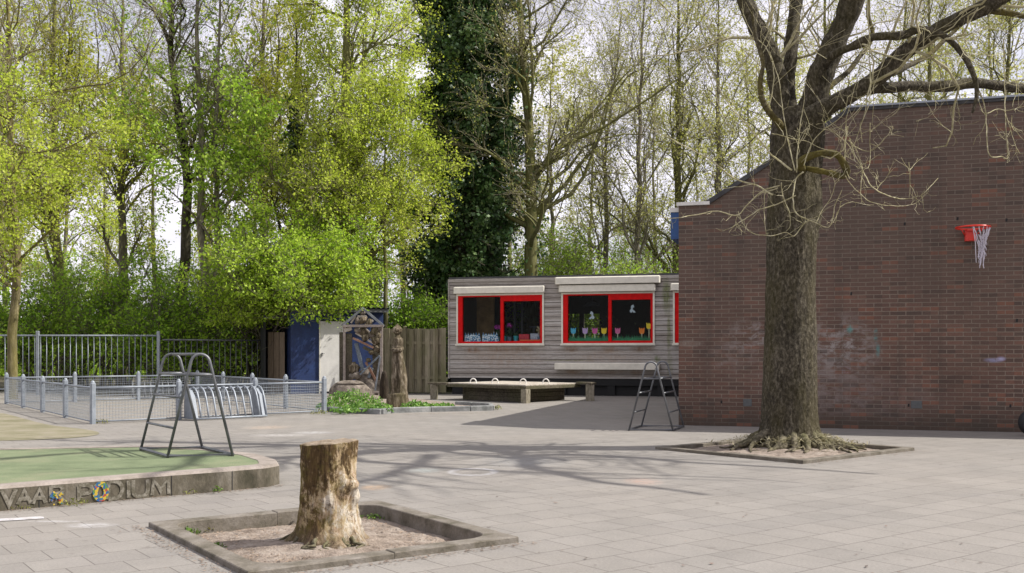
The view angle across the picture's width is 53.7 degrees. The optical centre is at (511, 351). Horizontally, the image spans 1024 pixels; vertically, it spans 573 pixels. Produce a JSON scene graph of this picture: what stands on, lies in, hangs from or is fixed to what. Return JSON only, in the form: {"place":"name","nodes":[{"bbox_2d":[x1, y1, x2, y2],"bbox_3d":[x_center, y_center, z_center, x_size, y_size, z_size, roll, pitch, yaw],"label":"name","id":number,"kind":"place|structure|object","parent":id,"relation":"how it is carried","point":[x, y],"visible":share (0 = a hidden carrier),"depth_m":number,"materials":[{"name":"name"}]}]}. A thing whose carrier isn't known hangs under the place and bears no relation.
{"place":"outdoors","nodes":[
{"label":"outdoors","id":0,"kind":"place"},
{"bbox_2d":[0,364,451,391],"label":"woodland ground","id":1,"kind":"structure","parent":0,"point":[448,389],"depth_m":35.10,"materials":[{"name":"green plant"}]},
{"bbox_2d":[0,16,51,368],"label":"woodland tree","id":2,"kind":"object","parent":1,"relation":"on","point":[23,265],"visible":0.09,"depth_m":48.43,"materials":[{"name":"green plant"}]},
{"bbox_2d":[0,0,98,249],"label":"tree","id":3,"kind":"object","parent":1,"relation":"on","point":[20,58],"visible":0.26,"depth_m":30.90,"materials":[{"name":"green plant"}]},
{"bbox_2d":[0,262,118,387],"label":"shrub","id":4,"kind":"object","parent":1,"relation":"on","point":[33,324],"visible":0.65,"depth_m":29.81,"materials":[{"name":"green plant"}]},
{"bbox_2d":[1,33,159,319],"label":"woodland tree","id":5,"kind":"object","parent":1,"relation":"on","point":[65,251],"visible":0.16,"depth_m":47.03,"materials":[{"name":"green plant"}]},
{"bbox_2d":[21,222,143,386],"bbox_3d":[-13.609,-1.468,33.249,5.226,5.268,3.347,0,0,-22],"label":"shrub","id":6,"kind":"object","parent":1,"relation":"on","point":[47,275],"visible":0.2,"depth_m":32.69,"materials":[{"name":"green plant"}]},
{"bbox_2d":[0,0,169,385],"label":"tree","id":7,"kind":"object","parent":1,"relation":"on","point":[65,63],"visible":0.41,"depth_m":33.70,"materials":[{"name":"green plant"}]},
{"bbox_2d":[41,102,140,326],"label":"woodland tree","id":8,"kind":"object","parent":1,"relation":"on","point":[107,253],"visible":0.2,"depth_m":53.69,"materials":[{"name":"green plant"}]},
{"bbox_2d":[0,0,227,381],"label":"tree","id":9,"kind":"object","parent":1,"relation":"on","point":[122,244],"visible":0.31,"depth_m":36.85,"materials":[{"name":"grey plant"}]},
{"bbox_2d":[45,241,197,389],"bbox_3d":[-11.543,-1.097,30.591,4.522,4.522,3.131,0,0,-16],"label":"shrub","id":10,"kind":"object","parent":1,"relation":"on","point":[100,302],"visible":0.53,"depth_m":30.10,"materials":[{"name":"green plant"}]},
{"bbox_2d":[93,28,213,372],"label":"woodland tree","id":11,"kind":"object","parent":1,"relation":"on","point":[152,217],"visible":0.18,"depth_m":42.49,"materials":[{"name":"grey plant"}]},
{"bbox_2d":[95,269,223,390],"bbox_3d":[-10.256,-0.609,29.678,3.889,3.606,3.473,0,0,0],"label":"shrub","id":12,"kind":"object","parent":1,"relation":"on","point":[180,320],"visible":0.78,"depth_m":29.13,"materials":[{"name":"green plant"}]},
{"bbox_2d":[136,229,230,383],"bbox_3d":[-10.724,-1.492,33.857,4.545,5.305,3.088,0,0,-11],"label":"shrub","id":13,"kind":"object","parent":1,"relation":"on","point":[160,267],"visible":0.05,"depth_m":33.77,"materials":[{"name":"green plant"}]},
{"bbox_2d":[82,0,299,383],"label":"tree","id":14,"kind":"object","parent":1,"relation":"on","point":[185,252],"visible":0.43,"depth_m":30.92,"materials":[{"name":"green plant"}]},
{"bbox_2d":[93,0,301,386],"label":"tree","id":15,"kind":"object","parent":1,"relation":"on","point":[202,166],"visible":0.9,"depth_m":29.31,"materials":[{"name":"green plant"}]},
{"bbox_2d":[159,75,240,303],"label":"woodland tree","id":16,"kind":"object","parent":1,"relation":"on","point":[197,256],"visible":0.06,"depth_m":54.72,"materials":[{"name":"green plant"}]},
{"bbox_2d":[172,261,259,389],"bbox_3d":[-8.398,-0.827,30.181,4.488,3.985,3.318,0,0,32],"label":"shrub","id":17,"kind":"object","parent":1,"relation":"on","point":[225,352],"visible":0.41,"depth_m":29.31,"materials":[{"name":"green plant"}]},
{"bbox_2d":[165,0,354,240],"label":"tree","id":18,"kind":"object","parent":1,"relation":"on","point":[280,120],"visible":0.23,"depth_m":35.56,"materials":[{"name":"green plant"}]},
{"bbox_2d":[191,0,340,283],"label":"woodland tree","id":19,"kind":"object","parent":1,"relation":"on","point":[285,225],"visible":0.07,"depth_m":41.94,"materials":[{"name":"green plant"}]},
{"bbox_2d":[166,171,389,389],"bbox_3d":[-6.167,-1.846,27.880,5.690,6.040,6.719,0,0,0],"label":"bush","id":20,"kind":"object","parent":1,"relation":"on","point":[270,279],"visible":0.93,"depth_m":26.99,"materials":[{"name":"green plant"}]},
{"bbox_2d":[212,0,356,247],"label":"tree","id":21,"kind":"object","parent":1,"relation":"on","point":[290,129],"visible":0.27,"depth_m":33.07,"materials":[{"name":"green plant"}]},
{"bbox_2d":[0,270,631,377],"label":"distant undergrowth","id":22,"kind":"object","parent":1,"relation":"on","point":[93,370],"visible":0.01,"depth_m":46.58,"materials":[{"name":"green plant"}]},
{"bbox_2d":[213,0,466,307],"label":"tree","id":23,"kind":"object","parent":1,"relation":"on","point":[325,180],"visible":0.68,"depth_m":29.16,"materials":[{"name":"green plant"}]},
{"bbox_2d":[307,0,427,305],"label":"woodland tree","id":24,"kind":"object","parent":1,"relation":"on","point":[398,246],"visible":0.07,"depth_m":41.43,"materials":[{"name":"green plant"}]},
{"bbox_2d":[346,239,404,319],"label":"bush","id":25,"kind":"object","parent":1,"relation":"on","point":[380,283],"visible":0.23,"depth_m":30.21,"materials":[{"name":"green plant"}]},
{"bbox_2d":[314,1,445,308],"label":"woodland tree","id":26,"kind":"object","parent":1,"relation":"on","point":[404,285],"visible":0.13,"depth_m":45.69,"materials":[{"name":"green plant"}]},
{"bbox_2d":[299,34,474,327],"bbox_3d":[-3.691,-3.913,29.254,4.902,10.239,4.732,0,0,-18],"label":"tree","id":27,"kind":"object","parent":1,"relation":"on","point":[401,94],"visible":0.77,"depth_m":28.67,"materials":[{"name":"green plant"}]},
{"bbox_2d":[355,283,436,329],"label":"shrub","id":28,"kind":"object","parent":1,"relation":"on","point":[396,318],"visible":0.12,"depth_m":30.22,"materials":[{"name":"green plant"}]},
{"bbox_2d":[383,280,450,382],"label":"shrub","id":29,"kind":"object","parent":1,"relation":"on","point":[441,311],"visible":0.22,"depth_m":30.54,"materials":[{"name":"green plant"}]},
{"bbox_2d":[389,0,534,381],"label":"ivy tree","id":30,"kind":"object","parent":1,"relation":"on","point":[482,233],"visible":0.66,"depth_m":31.93,"materials":[{"name":"green plant"}]},
{"bbox_2d":[496,15,572,273],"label":"woodland tree","id":31,"kind":"object","parent":1,"relation":"on","point":[509,244],"visible":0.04,"depth_m":50.85,"materials":[{"name":"green plant"}]},
{"bbox_2d":[504,260,589,338],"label":"shrub","id":32,"kind":"object","parent":1,"relation":"on","point":[508,320],"visible":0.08,"depth_m":32.41,"materials":[{"name":"green plant"}]},
{"bbox_2d":[505,214,601,275],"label":"shrub","id":33,"kind":"object","parent":1,"relation":"on","point":[516,258],"visible":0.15,"depth_m":37.68,"materials":[{"name":"green plant"}]},
{"bbox_2d":[410,0,698,337],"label":"tree","id":34,"kind":"object","parent":1,"relation":"on","point":[529,221],"visible":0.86,"depth_m":31.84,"materials":[{"name":"brown plant"}]},
{"bbox_2d":[513,218,604,338],"bbox_3d":[1.763,-1.724,34.591,3.665,5.764,4.050,0,0,0],"label":"shrub","id":35,"kind":"object","parent":1,"relation":"on","point":[570,255],"visible":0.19,"depth_m":34.15,"materials":[{"name":"green plant"}]},
{"bbox_2d":[504,14,626,273],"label":"woodland tree","id":36,"kind":"object","parent":1,"relation":"on","point":[548,71],"visible":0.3,"depth_m":41.45,"materials":[{"name":"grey plant"}]},
{"bbox_2d":[529,33,664,321],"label":"woodland tree","id":37,"kind":"object","parent":1,"relation":"on","point":[622,94],"visible":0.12,"depth_m":52.19,"materials":[{"name":"green plant"}]},
{"bbox_2d":[533,0,686,274],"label":"tree","id":38,"kind":"object","parent":1,"relation":"on","point":[604,237],"visible":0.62,"depth_m":35.08,"materials":[{"name":"green plant"}]},
{"bbox_2d":[563,248,662,338],"bbox_3d":[3.670,-1.094,32.869,4.792,4.519,3.410,0,0,20],"label":"shrub","id":39,"kind":"object","parent":1,"relation":"on","point":[596,323],"visible":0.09,"depth_m":32.69,"materials":[{"name":"green plant"}]},
{"bbox_2d":[590,212,671,274],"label":"shrub","id":40,"kind":"object","parent":1,"relation":"on","point":[614,254],"visible":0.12,"depth_m":38.72,"materials":[{"name":"green plant"}]},
{"bbox_2d":[556,0,730,273],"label":"tree","id":41,"kind":"object","parent":1,"relation":"on","point":[637,222],"visible":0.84,"depth_m":33.83,"materials":[{"name":"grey plant"}]},
{"bbox_2d":[610,239,678,273],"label":"shrub","id":42,"kind":"object","parent":1,"relation":"on","point":[662,264],"visible":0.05,"depth_m":33.75,"materials":[{"name":"green plant"}]},
{"bbox_2d":[586,58,714,272],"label":"woodland tree","id":43,"kind":"object","parent":1,"relation":"on","point":[654,190],"visible":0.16,"depth_m":46.03,"materials":[{"name":"green plant"}]},
{"bbox_2d":[575,0,759,272],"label":"tree","id":44,"kind":"object","parent":1,"relation":"on","point":[677,156],"visible":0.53,"depth_m":35.83,"materials":[{"name":"green plant"}]},
{"bbox_2d":[647,109,753,267],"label":"woodland tree","id":45,"kind":"object","parent":1,"relation":"on","point":[697,188],"visible":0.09,"depth_m":53.41,"materials":[{"name":"green plant"}]},
{"bbox_2d":[629,0,801,272],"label":"tree","id":46,"kind":"object","parent":1,"relation":"on","point":[721,159],"visible":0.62,"depth_m":34.63,"materials":[{"name":"green plant"}]},
{"bbox_2d":[687,8,813,189],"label":"woodland tree","id":47,"kind":"object","parent":1,"relation":"on","point":[747,119],"visible":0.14,"depth_m":41.63,"materials":[{"name":"green plant"}]},
{"bbox_2d":[712,0,833,180],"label":"tree","id":48,"kind":"object","parent":1,"relation":"on","point":[766,84],"visible":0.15,"depth_m":36.81,"materials":[{"name":"green plant"}]},
{"bbox_2d":[725,23,861,166],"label":"woodland tree","id":49,"kind":"object","parent":1,"relation":"on","point":[803,69],"visible":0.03,"depth_m":50.21,"materials":[{"name":"green plant"}]},
{"bbox_2d":[723,0,881,141],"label":"tree","id":50,"kind":"object","parent":1,"relation":"on","point":[824,27],"visible":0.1,"depth_m":35.74,"materials":[{"name":"green plant"}]},
{"bbox_2d":[800,0,963,104],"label":"tree","id":51,"kind":"object","parent":1,"relation":"on","point":[906,25],"visible":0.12,"depth_m":37.62,"materials":[{"name":"green plant"}]},
{"bbox_2d":[806,0,1004,103],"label":"tree","id":52,"kind":"object","parent":1,"relation":"on","point":[929,62],"visible":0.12,"depth_m":36.03,"materials":[{"name":"green plant"}]},
{"bbox_2d":[889,0,1023,99],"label":"woodland tree","id":53,"kind":"object","parent":1,"relation":"on","point":[974,24],"visible":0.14,"depth_m":41.80,"materials":[{"name":"green plant"}]},
{"bbox_2d":[897,7,1015,99],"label":"woodland tree","id":54,"kind":"object","parent":1,"relation":"on","point":[940,60],"visible":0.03,"depth_m":52.50,"materials":[{"name":"green plant"}]},
{"bbox_2d":[915,0,1023,96],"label":"tree","id":55,"kind":"object","parent":1,"relation":"on","point":[1008,47],"visible":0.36,"depth_m":37.10,"materials":[{"name":"green plant"}]},
{"bbox_2d":[328,395,471,406],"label":"planted soil","id":56,"kind":"structure","parent":0,"point":[410,399],"depth_m":22.75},
{"bbox_2d":[316,399,342,409],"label":"bed plant","id":57,"kind":"object","parent":56,"relation":"on","point":[331,402],"visible":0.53,"depth_m":19.50,"materials":[{"name":"green plant"}]},
{"bbox_2d":[327,390,354,404],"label":"bed plant","id":58,"kind":"object","parent":56,"relation":"on","point":[341,395],"visible":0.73,"depth_m":21.12,"materials":[{"name":"green plant"}]},
{"bbox_2d":[329,405,361,413],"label":"bed plant","id":59,"kind":"object","parent":56,"relation":"in","point":[350,409],"visible":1,"depth_m":18.59,"materials":[{"name":"green plant"}]},
{"bbox_2d":[329,380,371,395],"bbox_3d":[-4.124,0.940,25.835,1.118,0.420,0.737,0,0,0],"label":"carved stone","id":60,"kind":"object","parent":56,"relation":"on","point":[343,385],"visible":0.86,"depth_m":25.62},
{"bbox_2d":[335,387,369,402],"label":"bed plant","id":61,"kind":"object","parent":56,"relation":"on","point":[353,392],"visible":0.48,"depth_m":22.20,"materials":[{"name":"green plant"}]},
{"bbox_2d":[340,401,373,407],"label":"bed plant","id":62,"kind":"object","parent":56,"relation":"on","point":[358,404],"visible":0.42,"depth_m":19.21,"materials":[{"name":"green plant"}]},
{"bbox_2d":[349,392,382,405],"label":"bed plant","id":63,"kind":"object","parent":56,"relation":"on","point":[371,401],"visible":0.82,"depth_m":21.14,"materials":[{"name":"green plant"}]},
{"bbox_2d":[357,368,378,394],"bbox_3d":[-3.809,0.790,27.019,0.825,0.720,0.728,0,0,0],"label":"carved stone","id":64,"kind":"object","parent":56,"relation":"on","point":[366,380],"visible":0.34,"depth_m":26.71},
{"bbox_2d":[372,402,393,411],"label":"bed plant","id":65,"kind":"object","parent":56,"relation":"on","point":[379,406],"visible":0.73,"depth_m":18.83,"materials":[{"name":"green plant"}]},
{"bbox_2d":[379,371,388,398],"bbox_3d":[-3.046,0.800,24.088,0.236,0.700,0.180,0,0,0],"label":"dark log","id":66,"kind":"object","parent":56,"relation":"on","point":[384,388],"visible":0.92,"depth_m":24.01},
{"bbox_2d":[386,324,408,406],"bbox_3d":[-2.335,0.289,20.606,0.460,1.722,0.418,0,0,0],"label":"carved totem","id":67,"kind":"object","parent":56,"relation":"on","point":[397,396],"visible":0.97,"depth_m":20.50,"materials":[{"name":"brown wood"}]},
{"bbox_2d":[400,399,429,406],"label":"bed plant","id":68,"kind":"object","parent":56,"relation":"on","point":[419,403],"visible":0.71,"depth_m":19.68,"materials":[{"name":"green plant"}]},
{"bbox_2d":[0,391,1023,572],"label":"paved ground","id":69,"kind":"structure","parent":0,"point":[577,484],"depth_m":8.09,"materials":[{"name":"concrete"}]},
{"bbox_2d":[0,516,43,520],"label":"painted line","id":70,"kind":"object","parent":69,"relation":"on","point":[19,518],"visible":1,"depth_m":6.95,"materials":[{"name":"paint"}]},
{"bbox_2d":[0,283,45,376],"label":"shrub","id":71,"kind":"object","parent":69,"relation":"on","point":[7,314],"visible":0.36,"depth_m":29.46,"materials":[{"name":"green plant"}]},
{"bbox_2d":[0,413,98,440],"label":"worn turf patch","id":72,"kind":"object","parent":69,"relation":"on","point":[12,427],"visible":1,"depth_m":14.60,"materials":[{"name":"sand"}]},
{"bbox_2d":[0,331,159,392],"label":"bar fence","id":73,"kind":"object","parent":69,"relation":"on","point":[38,354],"visible":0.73,"depth_m":26.86,"materials":[{"name":"metal"}]},
{"bbox_2d":[0,0,209,398],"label":"tree","id":74,"kind":"object","parent":69,"relation":"on","point":[9,197],"visible":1,"depth_m":24.53,"materials":[{"name":"green plant"}]},
{"bbox_2d":[0,445,278,510],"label":"podium","id":75,"kind":"object","parent":69,"relation":"on","point":[39,477],"visible":0.98,"depth_m":8.31,"materials":[{"name":"rubber"}]},
{"bbox_2d":[139,353,233,457],"bbox_3d":[-3.135,0.493,9.705,0.574,0.966,1.108,0,0,-35],"label":"climbing frame","id":76,"kind":"object","parent":75,"relation":"on","point":[185,375],"visible":1,"depth_m":9.46,"materials":[{"name":"metal"}]},
{"bbox_2d":[132,381,174,397],"bbox_3d":[-8.738,0.928,24.837,1.128,0.420,0.334,0,0,-24],"label":"bike rack","id":77,"kind":"object","parent":69,"relation":"on","point":[144,382],"visible":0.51,"depth_m":24.80,"materials":[{"name":"metal"}]},
{"bbox_2d":[4,370,326,423],"bbox_3d":[-7.205,0.802,20.479,4.359,0.695,7.897,0,0,-36],"label":"pen fence","id":78,"kind":"object","parent":69,"relation":"on","point":[40,394],"visible":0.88,"depth_m":18.97,"materials":[{"name":"grey metal"}]},
{"bbox_2d":[162,339,260,388],"bbox_3d":[-8.109,0.355,27.836,2.940,1.590,0.080,0,0,-32],"label":"bar fence","id":79,"kind":"object","parent":69,"relation":"on","point":[202,340],"visible":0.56,"depth_m":27.69,"materials":[{"name":"metal"}]},
{"bbox_2d":[184,385,267,419],"bbox_3d":[-4.921,0.864,17.393,1.391,0.547,0.418,0,0,-43],"label":"bike rack","id":80,"kind":"object","parent":69,"relation":"on","point":[258,405],"visible":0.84,"depth_m":17.36,"materials":[{"name":"metal"}]},
{"bbox_2d":[260,315,286,392],"bbox_3d":[-6.626,0.075,28.179,0.696,2.150,1.060,0,0,-20],"label":"lean to","id":81,"kind":"object","parent":69,"relation":"on","point":[264,331],"visible":0.41,"depth_m":28.25,"materials":[{"name":"wood"}]},
{"bbox_2d":[268,332,284,391],"bbox_3d":[-6.572,0.290,28.200,0.472,1.680,0.040,0,0,0],"label":"timber screen","id":82,"kind":"object","parent":69,"relation":"on","point":[279,355],"visible":0.9,"depth_m":28.18,"materials":[{"name":"wood"}]},
{"bbox_2d":[149,500,518,572],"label":"tree bed kerb","id":83,"kind":"object","parent":69,"relation":"on","point":[464,536],"visible":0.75,"depth_m":6.29,"materials":[{"name":"concrete"}]},
{"bbox_2d":[196,517,453,562],"bbox_3d":[-1.172,1.185,6.361,1.520,0.071,1.670,0,0,-35],"label":"soil bed","id":84,"kind":"object","parent":83,"relation":"in","point":[276,548],"visible":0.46,"depth_m":6.32,"materials":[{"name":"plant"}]},
{"bbox_2d":[279,438,369,550],"bbox_3d":[-1.134,0.870,6.251,0.610,0.653,0.517,0,0,43],"label":"tree stump","id":85,"kind":"object","parent":84,"relation":"on","point":[328,510],"visible":0.98,"depth_m":6.13,"materials":[{"name":"brown wood"}]},
{"bbox_2d":[285,306,389,393],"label":"blue shed","id":86,"kind":"structure","parent":69,"relation":"on","point":[312,352],"depth_m":27.86,"materials":[{"name":"paint"}]},
{"bbox_2d":[320,321,343,391],"bbox_3d":[-4.978,0.130,27.966,0.647,1.940,0.108,0,0,-20],"label":"door","id":87,"kind":"structure","parent":86,"relation":"in","point":[329,333],"depth_m":27.94,"materials":[{"name":"white paint"}]},
{"bbox_2d":[339,307,384,392],"bbox_3d":[-3.953,-0.021,26.635,1.210,2.306,0.240,0,0,0],"label":"scrap sculpture","id":88,"kind":"object","parent":69,"relation":"on","point":[349,369],"visible":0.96,"depth_m":26.61,"materials":[{"name":"grey metal"}]},
{"bbox_2d":[327,401,493,413],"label":"border kerb","id":89,"kind":"structure","parent":69,"relation":"on","point":[479,406],"depth_m":19.37,"materials":[{"name":"concrete"}]},
{"bbox_2d":[383,326,445,392],"bbox_3d":[-2.699,0.225,27.725,1.860,1.850,0.101,0,0,12],"label":"board fence","id":90,"kind":"object","parent":69,"relation":"on","point":[424,352],"visible":0.69,"depth_m":27.66,"materials":[{"name":"wood"}]},
{"bbox_2d":[4,406,895,572],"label":"ground litter","id":91,"kind":"object","parent":69,"relation":"on","point":[281,485],"visible":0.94,"depth_m":6.12,"materials":[{"name":"plant"}]},
{"bbox_2d":[428,378,595,402],"bbox_3d":[-0.027,0.886,24.022,3.576,0.528,2.111,0,0,41],"label":"sandpit","id":92,"kind":"object","parent":69,"relation":"on","point":[525,391],"visible":1,"depth_m":23.51,"materials":[{"name":"white paint"}]},
{"bbox_2d":[448,273,678,396],"bbox_3d":[4.358,-0.430,28.516,11.827,3.160,5.740,0,0,15],"label":"classroom cabin","id":93,"kind":"object","parent":69,"relation":"on","point":[609,367],"visible":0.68,"depth_m":26.66,"materials":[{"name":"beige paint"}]},
{"bbox_2d":[464,333,480,341],"bbox_3d":[-1.063,-0.402,27.337,0.471,0.255,0.009,0,0,15],"label":"patterned card","id":94,"kind":"object","parent":93,"relation":"on","point":[471,337],"visible":1,"depth_m":27.34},
{"bbox_2d":[482,332,498,340],"bbox_3d":[-0.580,-0.408,27.207,0.475,0.267,0.009,0,0,15],"label":"patterned card","id":95,"kind":"object","parent":93,"relation":"on","point":[488,337],"visible":1,"depth_m":27.20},
{"bbox_2d":[455,293,544,345],"bbox_3d":[-0.324,-0.858,27.018,2.472,1.385,0.150,0,0,15],"label":"window","id":96,"kind":"structure","parent":93,"relation":"in","point":[511,296],"depth_m":26.97,"materials":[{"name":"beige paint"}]},
{"bbox_2d":[568,335,607,340],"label":"paper grass","id":97,"kind":"structure","parent":93,"relation":"on","point":[573,338],"depth_m":26.44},
{"bbox_2d":[560,291,654,344],"bbox_3d":[2.483,-0.858,26.261,2.488,1.385,0.150,0,0,15],"label":"window","id":98,"kind":"structure","parent":93,"relation":"in","point":[640,295],"depth_m":26.21,"materials":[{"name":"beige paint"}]},
{"bbox_2d":[612,335,650,340],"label":"paper grass","id":99,"kind":"structure","parent":93,"relation":"on","point":[627,338],"depth_m":26.15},
{"bbox_2d":[672,291,678,344],"bbox_3d":[5.296,-0.858,25.502,2.488,1.385,0.150,0,0,15],"label":"window","id":100,"kind":"structure","parent":93,"relation":"in","point":[675,293],"depth_m":25.78,"materials":[{"name":"beige paint"}]},
{"bbox_2d":[628,361,684,430],"bbox_3d":[2.160,0.645,15.060,0.649,1.017,1.014,0,0,20],"label":"climbing frame","id":101,"kind":"object","parent":69,"relation":"on","point":[659,377],"visible":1,"depth_m":14.92,"materials":[{"name":"metal"}]},
{"bbox_2d":[655,439,913,463],"bbox_3d":[3.183,1.192,11.833,2.200,0.160,2.030,0,0,-40],"label":"tree bed kerb","id":102,"kind":"object","parent":69,"relation":"on","point":[886,449],"visible":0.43,"depth_m":11.28,"materials":[{"name":"grey concrete"}]},
{"bbox_2d":[691,443,879,458],"bbox_3d":[3.183,1.117,11.833,2.060,0.113,1.890,0,0,-40],"label":"soil bed","id":103,"kind":"object","parent":69,"relation":"on","point":[800,454],"visible":0.2,"depth_m":11.42,"materials":[{"name":"soil"}]},
{"bbox_2d":[709,433,869,451],"bbox_3d":[3.307,1.032,11.995,1.896,0.187,1.685,0,0,0],"label":"dry straw","id":104,"kind":"object","parent":103,"relation":"on","point":[822,439],"visible":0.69,"depth_m":11.69,"materials":[{"name":"plant"}]},
{"bbox_2d":[580,0,1023,452],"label":"bare tree","id":105,"kind":"object","parent":103,"relation":"on","point":[798,152],"visible":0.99,"depth_m":11.73,"materials":[{"name":"brown plant"}]},
{"bbox_2d":[1018,412,1023,432],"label":"tyre","id":106,"kind":"object","parent":69,"relation":"on","point":[1021,421],"visible":1,"depth_m":13.74,"materials":[{"name":"black rubber"}]},
{"bbox_2d":[0,0,1023,338],"label":"sky","id":107,"kind":"structure","parent":0,"point":[169,234],"materials":[{"name":"white"}]},
{"bbox_2d":[670,94,1023,431],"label":"brick building","id":108,"kind":"structure","parent":0,"point":[920,319],"depth_m":14.93,"materials":[{"name":"brown brick"}]},
{"bbox_2d":[955,225,991,267],"bbox_3d":[6.529,-1.470,14.341,0.476,0.597,0.596,0,0,17],"label":"basketball hoop","id":109,"kind":"object","parent":108,"relation":"attached to","point":[970,234],"visible":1,"depth_m":14.23,"materials":[{"name":"red metal"}]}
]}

